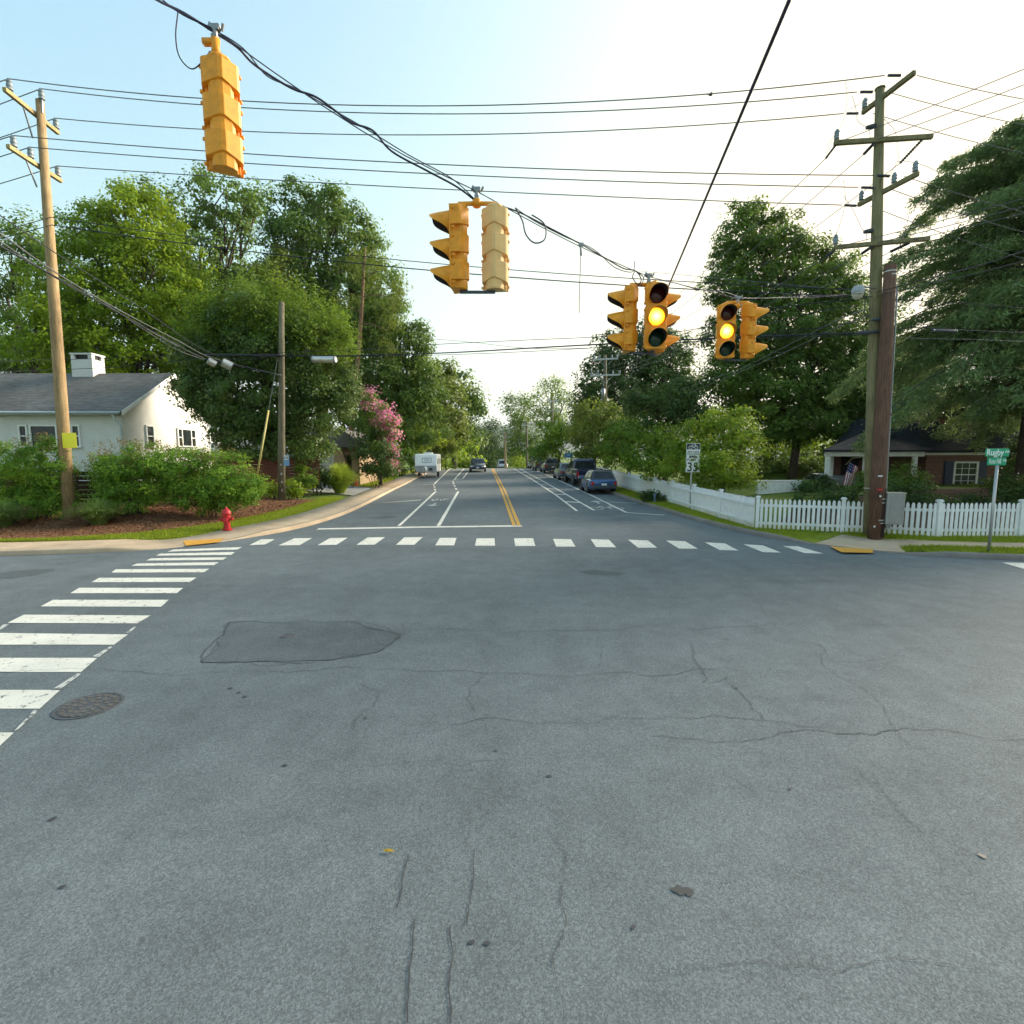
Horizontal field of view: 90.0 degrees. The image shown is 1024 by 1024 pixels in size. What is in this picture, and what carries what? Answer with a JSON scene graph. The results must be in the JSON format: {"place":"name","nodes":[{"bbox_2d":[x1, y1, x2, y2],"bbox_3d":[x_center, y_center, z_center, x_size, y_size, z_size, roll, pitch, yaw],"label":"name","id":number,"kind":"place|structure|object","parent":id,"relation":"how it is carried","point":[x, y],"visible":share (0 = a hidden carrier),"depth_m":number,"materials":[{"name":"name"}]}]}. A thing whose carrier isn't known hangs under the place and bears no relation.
{"place":"outdoors","nodes":[
{"label":"outdoors","id":0,"kind":"place"},
{"bbox_2d":[0,472,422,549],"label":"sidewalk","id":1,"kind":"structure","parent":0,"point":[343,504],"depth_m":16.61,"materials":[{"name":"beige concrete"}]},
{"bbox_2d":[321,461,363,493],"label":"ornamental grass","id":2,"kind":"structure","parent":0,"point":[343,479],"depth_m":29.02,"materials":[{"name":"plant"}]},
{"bbox_2d":[51,224,844,295],"bbox_3d":[-2.316,-7.680,15.532,25.002,2.880,0.031,1,6,5],"label":"neutral line","id":3,"kind":"object","parent":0,"point":[420,269],"visible":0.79,"depth_m":15.67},
{"bbox_2d":[0,467,1023,1023],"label":"road","id":4,"kind":"structure","parent":0,"point":[182,835],"depth_m":3.96,"materials":[{"name":"asphalt"}]},
{"bbox_2d":[51,692,124,719],"bbox_3d":[-4.294,1.960,5.197,0.576,0.013,0.576,0,6,0],"label":"manhole cover","id":5,"kind":"object","parent":4,"relation":"on","point":[88,706],"visible":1,"depth_m":5.16,"materials":[{"name":"metal"}]},
{"bbox_2d":[0,473,426,555],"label":"kerb","id":6,"kind":"structure","parent":4,"relation":"on","point":[119,549],"depth_m":14.24,"materials":[{"name":"beige concrete"}]},
{"bbox_2d":[202,622,399,662],"bbox_3d":[-2.956,1.767,7.066,2.750,0.001,1.578,0,6,0],"label":"road patch","id":7,"kind":"object","parent":4,"relation":"on","point":[249,641],"visible":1,"depth_m":7.01,"materials":[{"name":"asphalt"}]},
{"bbox_2d":[201,621,474,1022],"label":"road seam tar","id":8,"kind":"object","parent":4,"relation":"on","point":[448,985],"visible":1,"depth_m":2.72,"materials":[{"name":"asphalt"}]},
{"bbox_2d":[0,537,822,744],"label":"crosswalk stripes","id":9,"kind":"object","parent":4,"relation":"on","point":[24,699],"visible":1,"depth_m":8.66,"materials":[{"name":"white paint"}]},
{"bbox_2d":[415,452,440,476],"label":"camper trailer","id":10,"kind":"object","parent":4,"relation":"on","point":[427,462],"visible":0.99,"depth_m":46.03,"materials":[{"name":"metal"}]},
{"bbox_2d":[317,468,658,529],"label":"lane markings","id":11,"kind":"object","parent":4,"relation":"on","point":[441,519],"visible":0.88,"depth_m":23.64,"materials":[{"name":"white paint"}]},
{"bbox_2d":[0,544,1023,1012],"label":"road cracks","id":12,"kind":"object","parent":4,"relation":"on","point":[600,720],"visible":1,"depth_m":4.72,"materials":[{"name":"asphalt"}]},
{"bbox_2d":[48,687,986,944],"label":"road tar spots","id":13,"kind":"object","parent":4,"relation":"on","point":[679,889],"visible":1,"depth_m":2.98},
{"bbox_2d":[564,459,602,485],"bbox_3d":[5.377,-3.072,39.053,2.360,1.981,5.990,0,6,-3],"label":"parked pickup","id":14,"kind":"object","parent":4,"relation":"on","point":[576,469],"visible":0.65,"depth_m":38.24,"materials":[{"name":"paint"}]},
{"bbox_2d":[580,470,616,492],"bbox_3d":[5.427,-1.967,32.550,2.080,1.450,3.855,0,6,-3],"label":"parked car","id":15,"kind":"object","parent":4,"relation":"on","point":[597,479],"visible":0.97,"depth_m":30.92,"materials":[{"name":"blue paint"}]},
{"bbox_2d":[547,470,1023,560],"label":"kerb","id":16,"kind":"structure","parent":4,"relation":"on","point":[994,556],"depth_m":15.43,"materials":[{"name":"concrete"}]},
{"bbox_2d":[0,0,1023,428],"label":"sky","id":17,"kind":"structure","parent":0,"point":[351,52],"materials":[{"name":"blue"}]},
{"bbox_2d":[12,459,1013,551],"bbox_3d":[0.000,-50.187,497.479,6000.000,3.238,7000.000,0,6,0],"label":"ground","id":18,"kind":"structure","parent":0,"point":[750,492],"depth_m":27.25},
{"bbox_2d":[0,203,89,372],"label":"oak tree","id":19,"kind":"object","parent":18,"relation":"on","point":[9,312],"visible":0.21,"depth_m":54.58,"materials":[{"name":"green plant"}]},
{"bbox_2d":[0,251,101,372],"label":"maple tree","id":20,"kind":"object","parent":18,"relation":"on","point":[39,315],"visible":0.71,"depth_m":36.08,"materials":[{"name":"green plant"}]},
{"bbox_2d":[0,471,214,505],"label":"slat fence","id":21,"kind":"object","parent":18,"relation":"on","point":[78,487],"visible":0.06,"depth_m":19.95,"materials":[{"name":"wood"}]},
{"bbox_2d":[0,353,217,484],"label":"white house","id":22,"kind":"structure","parent":18,"relation":"on","point":[103,406],"depth_m":27.28,"materials":[{"name":"beige paint"}]},
{"bbox_2d":[28,425,56,447],"bbox_3d":[-23.894,-3.867,26.119,1.506,1.143,0.140,0,6,0],"label":"window","id":23,"kind":"structure","parent":22,"relation":"in","point":[51,430],"depth_m":26.13,"materials":[{"name":"white paint"}]},
{"bbox_2d":[176,428,197,446],"bbox_3d":[-19.815,-4.520,31.237,0.140,1.103,1.848,0,6,0],"label":"window","id":24,"kind":"structure","parent":22,"relation":"in","point":[188,436],"depth_m":31.22,"materials":[{"name":"white paint"}]},
{"bbox_2d":[21,172,222,375],"bbox_3d":[-30.510,-14.216,40.976,13.022,23.296,12.616,-6,8,-44],"label":"maple tree","id":25,"kind":"object","parent":18,"relation":"on","point":[125,255],"visible":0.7,"depth_m":38.84,"materials":[{"name":"green plant"}]},
{"bbox_2d":[0,495,314,538],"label":"mulch bed","id":26,"kind":"object","parent":18,"relation":"on","point":[119,526],"visible":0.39,"depth_m":17.27,"materials":[{"name":"brown wood"}]},
{"bbox_2d":[0,500,42,526],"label":"ornamental grass","id":27,"kind":"object","parent":26,"relation":"on","point":[9,516],"depth_m":16.43,"materials":[{"name":"plant"}]},
{"bbox_2d":[2,78,76,519],"bbox_3d":[-15.085,-6.431,16.793,0.629,13.891,2.072,0,6,0],"label":"utility pole","id":28,"kind":"object","parent":26,"relation":"on","point":[59,379],"visible":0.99,"depth_m":16.77,"materials":[{"name":"beige wood"}]},
{"bbox_2d":[14,135,873,175],"bbox_3d":[-2.514,-10.369,14.855,25.197,1.910,0.027,0,6,3],"label":"power line","id":29,"kind":"object","parent":28,"relation":"attached to","point":[459,165],"visible":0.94,"depth_m":14.80,"materials":[{"name":"metal"}]},
{"bbox_2d":[31,147,857,187],"bbox_3d":[-2.672,-10.307,15.259,24.968,2.116,0.027,0,6,4],"label":"power line","id":30,"kind":"object","parent":28,"relation":"attached to","point":[462,175],"visible":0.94,"depth_m":15.17,"materials":[{"name":"metal"}]},
{"bbox_2d":[10,75,884,106],"bbox_3d":[-2.589,-12.097,14.415,24.934,1.498,0.027,0,6,4],"label":"power line","id":31,"kind":"object","parent":28,"relation":"attached to","point":[467,105],"visible":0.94,"depth_m":14.33,"materials":[{"name":"metal"}]},
{"bbox_2d":[42,88,856,113],"bbox_3d":[-2.642,-12.441,15.180,24.522,1.624,0.027,1,6,5],"label":"power line","id":32,"kind":"object","parent":28,"relation":"attached to","point":[470,113],"visible":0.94,"depth_m":15.07,"materials":[{"name":"metal"}]},
{"bbox_2d":[57,113,843,134],"bbox_3d":[-2.790,-12.296,15.961,24.943,1.424,0.027,1,6,5],"label":"power line","id":33,"kind":"object","parent":28,"relation":"attached to","point":[472,134],"visible":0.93,"depth_m":15.82,"materials":[{"name":"metal"}]},
{"bbox_2d":[59,166,841,205],"bbox_3d":[-2.701,-10.325,16.134,25.050,2.265,0.027,1,6,5],"label":"power line","id":34,"kind":"object","parent":28,"relation":"attached to","point":[458,189],"visible":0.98,"depth_m":16.07,"materials":[{"name":"metal"}]},
{"bbox_2d":[0,431,89,519],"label":"nandina shrub","id":35,"kind":"object","parent":26,"relation":"on","point":[45,497],"visible":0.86,"depth_m":17.25,"materials":[{"name":"green plant"}]},
{"bbox_2d":[59,496,127,524],"bbox_3d":[-13.749,-0.058,16.990,2.308,0.941,2.340,0,6,0],"label":"shrub","id":36,"kind":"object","parent":26,"relation":"on","point":[97,512],"depth_m":16.78,"materials":[{"name":"plant"}]},
{"bbox_2d":[79,437,183,516],"bbox_3d":[-13.421,-1.232,18.239,3.673,2.835,2.704,4,7,35],"label":"nandina shrub","id":37,"kind":"object","parent":26,"relation":"on","point":[116,473],"visible":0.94,"depth_m":17.77,"materials":[{"name":"green plant"}]},
{"bbox_2d":[153,439,270,517],"bbox_3d":[-11.090,-1.186,18.637,4.139,2.979,2.564,0,6,0],"label":"nandina shrub","id":38,"kind":"object","parent":26,"relation":"on","point":[222,481],"visible":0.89,"depth_m":18.47,"materials":[{"name":"green plant"}]},
{"bbox_2d":[278,301,284,499],"bbox_3d":[-11.090,-5.122,24.594,0.728,9.574,0.340,0,6,0],"label":"utility pole","id":39,"kind":"object","parent":26,"relation":"on","point":[281,426],"visible":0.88,"depth_m":24.50,"materials":[{"name":"brown wood"}]},
{"bbox_2d":[0,245,280,376],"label":"communication cable","id":40,"kind":"object","parent":39,"relation":"attached to","point":[1,246],"visible":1,"depth_m":15.26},
{"bbox_2d":[3,498,340,541],"bbox_3d":[-33.004,0.678,15.013,52.912,0.365,11.618,-2,6,-15],"label":"grass strip","id":41,"kind":"object","parent":18,"relation":"on","point":[201,527],"depth_m":16.44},
{"bbox_2d":[121,160,278,461],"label":"oak tree","id":42,"kind":"object","parent":18,"relation":"on","point":[249,213],"visible":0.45,"depth_m":55.86,"materials":[{"name":"green plant"}]},
{"bbox_2d":[157,258,367,493],"bbox_3d":[-12.913,-7.030,27.819,10.577,12.587,8.056,3,7,28],"label":"round tree","id":43,"kind":"object","parent":18,"relation":"on","point":[228,328],"visible":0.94,"depth_m":26.15,"materials":[{"name":"green plant"}]},
{"bbox_2d":[224,457,319,486],"bbox_3d":[-12.717,-2.137,27.319,4.621,1.600,0.118,-2,6,-22],"label":"slat fence","id":44,"kind":"object","parent":18,"relation":"on","point":[267,471],"visible":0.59,"depth_m":27.27,"materials":[{"name":"wood"}]},
{"bbox_2d":[224,244,320,464],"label":"oak tree","id":45,"kind":"object","parent":18,"relation":"on","point":[275,257],"visible":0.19,"depth_m":44.77,"materials":[{"name":"green plant"}]},
{"bbox_2d":[286,463,318,497],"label":"shrub","id":46,"kind":"object","parent":18,"relation":"on","point":[310,482],"visible":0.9,"depth_m":26.92,"materials":[{"name":"green plant"}]},
{"bbox_2d":[293,457,336,494],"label":"dark shrub","id":47,"kind":"object","parent":18,"relation":"on","point":[323,472],"visible":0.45,"depth_m":28.40,"materials":[{"name":"green plant"}]},
{"bbox_2d":[243,172,411,431],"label":"oak tree","id":48,"kind":"object","parent":18,"relation":"on","point":[307,235],"visible":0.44,"depth_m":48.96,"materials":[{"name":"green plant"}]},
{"bbox_2d":[288,429,377,484],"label":"garage","id":49,"kind":"structure","parent":18,"relation":"on","point":[342,442],"depth_m":35.83,"materials":[{"name":"beige stone"}]},
{"bbox_2d":[324,224,413,430],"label":"pine tree","id":50,"kind":"object","parent":18,"relation":"on","point":[360,302],"visible":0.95,"depth_m":44.13,"materials":[{"name":"green plant"}]},
{"bbox_2d":[344,385,405,485],"bbox_3d":[-9.529,-5.159,35.443,4.386,7.291,4.285,0,6,0],"label":"crape myrtle","id":51,"kind":"object","parent":18,"relation":"on","point":[389,422],"visible":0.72,"depth_m":34.99,"materials":[{"name":"pink plant"}]},
{"bbox_2d":[352,427,402,486],"bbox_3d":[-9.039,-3.640,34.402,3.221,4.057,3.075,0,6,0],"label":"dark shrub","id":52,"kind":"object","parent":18,"relation":"on","point":[388,468],"visible":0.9,"depth_m":34.22,"materials":[{"name":"green plant"}]},
{"bbox_2d":[330,295,455,462],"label":"dark tree","id":53,"kind":"object","parent":18,"relation":"on","point":[400,387],"visible":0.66,"depth_m":47.55,"materials":[{"name":"green plant"}]},
{"bbox_2d":[391,447,418,475],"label":"shrub","id":54,"kind":"object","parent":18,"relation":"on","point":[409,452],"visible":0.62,"depth_m":46.33,"materials":[{"name":"green plant"}]},
{"bbox_2d":[401,356,473,460],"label":"olive tree","id":55,"kind":"object","parent":18,"relation":"on","point":[454,423],"visible":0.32,"depth_m":58.69,"materials":[{"name":"green plant"}]},
{"bbox_2d":[436,357,492,467],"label":"dark tree","id":56,"kind":"object","parent":18,"relation":"on","point":[476,408],"visible":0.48,"depth_m":68.20,"materials":[{"name":"green plant"}]},
{"bbox_2d":[464,415,510,467],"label":"conifer tree","id":57,"kind":"object","parent":18,"relation":"on","point":[496,442],"visible":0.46,"depth_m":126.97,"materials":[{"name":"green plant"}]},
{"bbox_2d":[0,470,1023,552],"bbox_3d":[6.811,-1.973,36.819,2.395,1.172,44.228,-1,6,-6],"label":"grass verge","id":58,"kind":"object","parent":18,"relation":"on","point":[818,538],"depth_m":16.41,"materials":[{"name":"plant"}]},
{"bbox_2d":[617,419,696,481],"bbox_3d":[8.006,-2.755,27.976,4.375,4.419,3.382,0,6,0],"label":"dogwood tree","id":59,"kind":"object","parent":58,"relation":"on","point":[652,449],"visible":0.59,"depth_m":27.56,"materials":[{"name":"green plant"}]},
{"bbox_2d":[685,442,699,508],"bbox_3d":[7.883,-1.575,22.405,0.600,2.928,0.072,0,6,4],"label":"speed limit sign","id":60,"kind":"object","parent":58,"relation":"on","point":[692,449],"visible":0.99,"depth_m":22.30,"materials":[{"name":"metal"}]},
{"bbox_2d":[483,387,554,467],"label":"tree","id":61,"kind":"object","parent":18,"relation":"on","point":[517,434],"visible":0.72,"depth_m":109.49,"materials":[{"name":"green plant"}]},
{"bbox_2d":[511,370,577,456],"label":"airy tree","id":62,"kind":"object","parent":18,"relation":"on","point":[556,415],"visible":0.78,"depth_m":95.89,"materials":[{"name":"green plant"}]},
{"bbox_2d":[521,419,599,463],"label":"street tree","id":63,"kind":"object","parent":18,"relation":"on","point":[556,435],"visible":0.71,"depth_m":48.73,"materials":[{"name":"green plant"}]},
{"bbox_2d":[562,396,636,464],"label":"street tree","id":64,"kind":"object","parent":18,"relation":"on","point":[590,429],"visible":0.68,"depth_m":41.67,"materials":[{"name":"green plant"}]},
{"bbox_2d":[591,354,620,468],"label":"utility pole","id":65,"kind":"object","parent":18,"relation":"on","point":[604,388],"visible":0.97,"depth_m":44.75,"materials":[{"name":"brown wood"}]},
{"bbox_2d":[590,412,669,473],"bbox_3d":[7.440,-3.765,32.740,4.767,5.184,4.212,4,7,32],"label":"street tree","id":66,"kind":"object","parent":18,"relation":"on","point":[610,448],"visible":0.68,"depth_m":32.26,"materials":[{"name":"green plant"}]},
{"bbox_2d":[567,313,707,441],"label":"holly tree","id":67,"kind":"object","parent":18,"relation":"on","point":[661,369],"visible":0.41,"depth_m":57.09,"materials":[{"name":"green plant"}]},
{"bbox_2d":[614,365,727,480],"bbox_3d":[11.078,-5.921,35.538,7.687,8.349,5.912,3,7,25],"label":"dark tree","id":68,"kind":"object","parent":18,"relation":"on","point":[675,407],"visible":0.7,"depth_m":34.70,"materials":[{"name":"green plant"}]},
{"bbox_2d":[596,467,754,526],"bbox_3d":[7.412,-1.786,31.078,0.179,1.886,28.002,0,6,-3],"label":"picket fence","id":69,"kind":"object","parent":18,"relation":"on","point":[740,509],"visible":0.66,"depth_m":21.52,"materials":[{"name":"white paint"}]},
{"bbox_2d":[646,403,780,492],"bbox_3d":[9.852,-2.724,24.486,5.757,5.004,5.048,-1,6,-14],"label":"dogwood tree","id":70,"kind":"object","parent":18,"relation":"on","point":[716,462],"visible":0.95,"depth_m":24.48,"materials":[{"name":"green plant"}]},
{"bbox_2d":[755,480,802,493],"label":"garden wall","id":71,"kind":"structure","parent":18,"relation":"on","point":[777,486],"depth_m":26.08,"materials":[{"name":"white paint"}]},
{"bbox_2d":[742,452,824,473],"bbox_3d":[22.136,-3.820,39.142,9.008,1.731,3.978,0,6,0],"label":"yard hedge","id":72,"kind":"object","parent":18,"relation":"on","point":[815,465],"visible":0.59,"depth_m":38.70,"materials":[{"name":"green plant"}]},
{"bbox_2d":[749,434,834,459],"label":"tree","id":73,"kind":"object","parent":18,"relation":"on","point":[783,448],"visible":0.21,"depth_m":49.08,"materials":[{"name":"green plant"}]},
{"bbox_2d":[791,472,843,491],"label":"yard shrub","id":74,"kind":"object","parent":18,"relation":"on","point":[802,486],"visible":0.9,"depth_m":25.40,"materials":[{"name":"green plant"}]},
{"bbox_2d":[693,191,959,479],"bbox_3d":[23.282,-12.220,37.720,19.751,20.471,9.524,0,6,0],"label":"maple tree","id":75,"kind":"object","parent":18,"relation":"on","point":[806,384],"visible":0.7,"depth_m":35.66,"materials":[{"name":"green plant"}]},
{"bbox_2d":[867,263,897,539],"bbox_3d":[10.715,-2.972,14.764,0.511,7.967,0.414,0,6,0],"label":"utility pole","id":76,"kind":"object","parent":18,"relation":"on","point":[881,442],"visible":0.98,"depth_m":14.65,"materials":[{"name":"brown wood"}]},
{"bbox_2d":[884,492,906,528],"bbox_3d":[11.111,-0.045,14.976,0.530,1.060,0.410,1,6,12],"label":"utility cabinet","id":77,"kind":"object","parent":76,"relation":"attached to","point":[894,508],"visible":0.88,"depth_m":14.79,"materials":[{"name":"metal"}]},
{"bbox_2d":[833,70,933,535],"bbox_3d":[10.338,-5.442,14.702,2.384,12.827,1.281,4,7,34],"label":"utility pole","id":78,"kind":"object","parent":18,"relation":"on","point":[879,190],"visible":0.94,"depth_m":14.53,"materials":[{"name":"brown wood"}]},
{"bbox_2d":[51,217,867,289],"bbox_3d":[-2.304,-7.894,15.510,25.018,2.912,0.023,1,6,5],"label":"neutral line","id":79,"kind":"object","parent":78,"relation":"attached to","point":[448,264],"visible":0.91,"depth_m":15.56,"materials":[{"name":"metal"}]},
{"bbox_2d":[155,0,869,298],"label":"span wire","id":80,"kind":"object","parent":78,"relation":"attached to","point":[438,172],"visible":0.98,"depth_m":6.46,"materials":[{"name":"metal"}]},
{"bbox_2d":[199,21,245,178],"bbox_3d":[-3.133,-4.405,5.531,0.399,1.464,0.520,-3,7,-27],"label":"traffic signal","id":81,"kind":"object","parent":80,"relation":"hanging from","point":[221,102],"visible":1,"depth_m":5.36,"materials":[{"name":"metal"}]},
{"bbox_2d":[159,0,472,199],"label":"signal cable","id":82,"kind":"object","parent":80,"relation":"hanging from","point":[318,98],"visible":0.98,"depth_m":6.05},
{"bbox_2d":[162,0,473,198],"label":"signal cable","id":83,"kind":"object","parent":80,"relation":"hanging from","point":[331,109],"visible":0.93,"depth_m":6.24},
{"bbox_2d":[429,185,509,293],"bbox_3d":[-0.580,-3.737,7.104,1.101,1.413,0.535,-1,6,-6],"label":"traffic signal","id":84,"kind":"object","parent":80,"relation":"hanging from","point":[453,248],"visible":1,"depth_m":6.93,"materials":[{"name":"metal"}]},
{"bbox_2d":[607,272,680,355],"bbox_3d":[2.300,-3.440,8.802,1.294,1.381,0.889,0,6,0],"label":"traffic signal","id":85,"kind":"object","parent":80,"relation":"hanging from","point":[658,318],"visible":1,"depth_m":8.74,"materials":[{"name":"metal"}]},
{"bbox_2d":[714,295,769,360],"bbox_3d":[4.715,-3.786,10.462,1.050,1.325,0.595,0,6,0],"label":"traffic signal","id":86,"kind":"object","parent":80,"relation":"hanging from","point":[750,332],"visible":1,"depth_m":10.45,"materials":[{"name":"metal"}]},
{"bbox_2d":[281,332,854,355],"bbox_3d":[0.125,-6.380,20.336,23.305,1.236,1.893,3,7,24],"label":"communication cable","id":87,"kind":"object","parent":78,"relation":"attached to","point":[574,345],"visible":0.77,"depth_m":20.63,"materials":[{"name":"rubber"}]},
{"bbox_2d":[755,496,1023,536],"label":"picket fence","id":88,"kind":"object","parent":18,"relation":"on","point":[939,510],"visible":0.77,"depth_m":15.17,"materials":[{"name":"white paint"}]},
{"bbox_2d":[777,488,1015,532],"bbox_3d":[18.150,-0.285,20.306,17.700,0.909,9.550,0,6,0],"label":"mulch bed corner","id":89,"kind":"object","parent":18,"relation":"on","point":[948,492],"visible":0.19,"depth_m":19.27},
{"bbox_2d":[786,485,845,509],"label":"border shrub","id":90,"kind":"object","parent":89,"relation":"on","point":[798,497],"visible":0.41,"depth_m":20.48,"materials":[{"name":"green plant"}]},
{"bbox_2d":[817,484,863,509],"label":"border shrub","id":91,"kind":"object","parent":89,"relation":"on","point":[852,496],"visible":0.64,"depth_m":20.17,"materials":[{"name":"green plant"}]},
{"bbox_2d":[887,479,939,506],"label":"border shrub","id":92,"kind":"object","parent":89,"relation":"on","point":[910,497],"visible":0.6,"depth_m":19.75,"materials":[{"name":"green plant"}]},
{"bbox_2d":[952,491,1004,505],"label":"border shrub","id":93,"kind":"object","parent":89,"relation":"on","point":[970,498],"visible":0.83,"depth_m":20.09,"materials":[{"name":"green plant"}]},
{"bbox_2d":[981,471,1023,505],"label":"border shrub","id":94,"kind":"object","parent":89,"relation":"on","point":[1008,495],"visible":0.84,"depth_m":20.04,"materials":[{"name":"green plant"}]},
{"bbox_2d":[887,458,939,489],"bbox_3d":[18.211,-1.717,23.592,2.617,1.520,2.037,0,6,0],"label":"yard shrub","id":95,"kind":"object","parent":18,"relation":"on","point":[896,476],"visible":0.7,"depth_m":23.27,"materials":[{"name":"green plant"}]},
{"bbox_2d":[823,395,1019,484],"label":"brick house","id":96,"kind":"structure","parent":18,"relation":"on","point":[950,461],"depth_m":27.42,"materials":[{"name":"red brick"}]},
{"bbox_2d":[952,461,978,483],"bbox_3d":[24.245,-1.982,27.373,1.406,1.432,0.140,0,6,0],"label":"window","id":97,"kind":"structure","parent":96,"relation":"in","point":[966,472],"depth_m":27.38,"materials":[{"name":"white paint"}]},
{"bbox_2d":[824,113,1023,484],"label":"hemlock tree","id":98,"kind":"object","parent":18,"relation":"on","point":[998,179],"visible":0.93,"depth_m":22.17,"materials":[{"name":"green plant"}]},
{"bbox_2d":[919,545,1023,553],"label":"grass verge corner","id":99,"kind":"object","parent":18,"relation":"on","point":[970,551],"depth_m":13.05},
{"bbox_2d":[985,449,1009,551],"bbox_3d":[12.021,-0.228,12.833,0.587,2.699,0.069,0,6,0],"label":"street sign","id":100,"kind":"object","parent":99,"relation":"on","point":[997,461],"visible":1,"depth_m":12.70,"materials":[{"name":"metal"}]},
{"bbox_2d":[987,433,1018,487],"bbox_3d":[23.955,-2.453,24.399,2.343,2.768,2.237,0,6,0],"label":"yard shrub","id":101,"kind":"object","parent":18,"relation":"on","point":[1009,470],"visible":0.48,"depth_m":24.40,"materials":[{"name":"green plant"}]},
{"bbox_2d":[211,419,830,458],"bbox_3d":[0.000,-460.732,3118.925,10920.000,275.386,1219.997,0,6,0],"label":"hills","id":102,"kind":"structure","parent":0,"point":[569,444],"depth_m":2845.74,"materials":[{"name":"plant"}]},
{"bbox_2d":[620,0,791,399],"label":"overhead cable","id":103,"kind":"object","parent":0,"point":[780,21],"visible":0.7,"depth_m":3.94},
{"bbox_2d":[816,534,904,551],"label":"sidewalk ramp","id":104,"kind":"structure","parent":0,"point":[866,543],"depth_m":14.72,"materials":[{"name":"beige concrete"}]},
{"bbox_2d":[897,539,1023,547],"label":"sidewalk","id":105,"kind":"structure","parent":0,"point":[941,543],"depth_m":14.09,"materials":[{"name":"beige concrete"}]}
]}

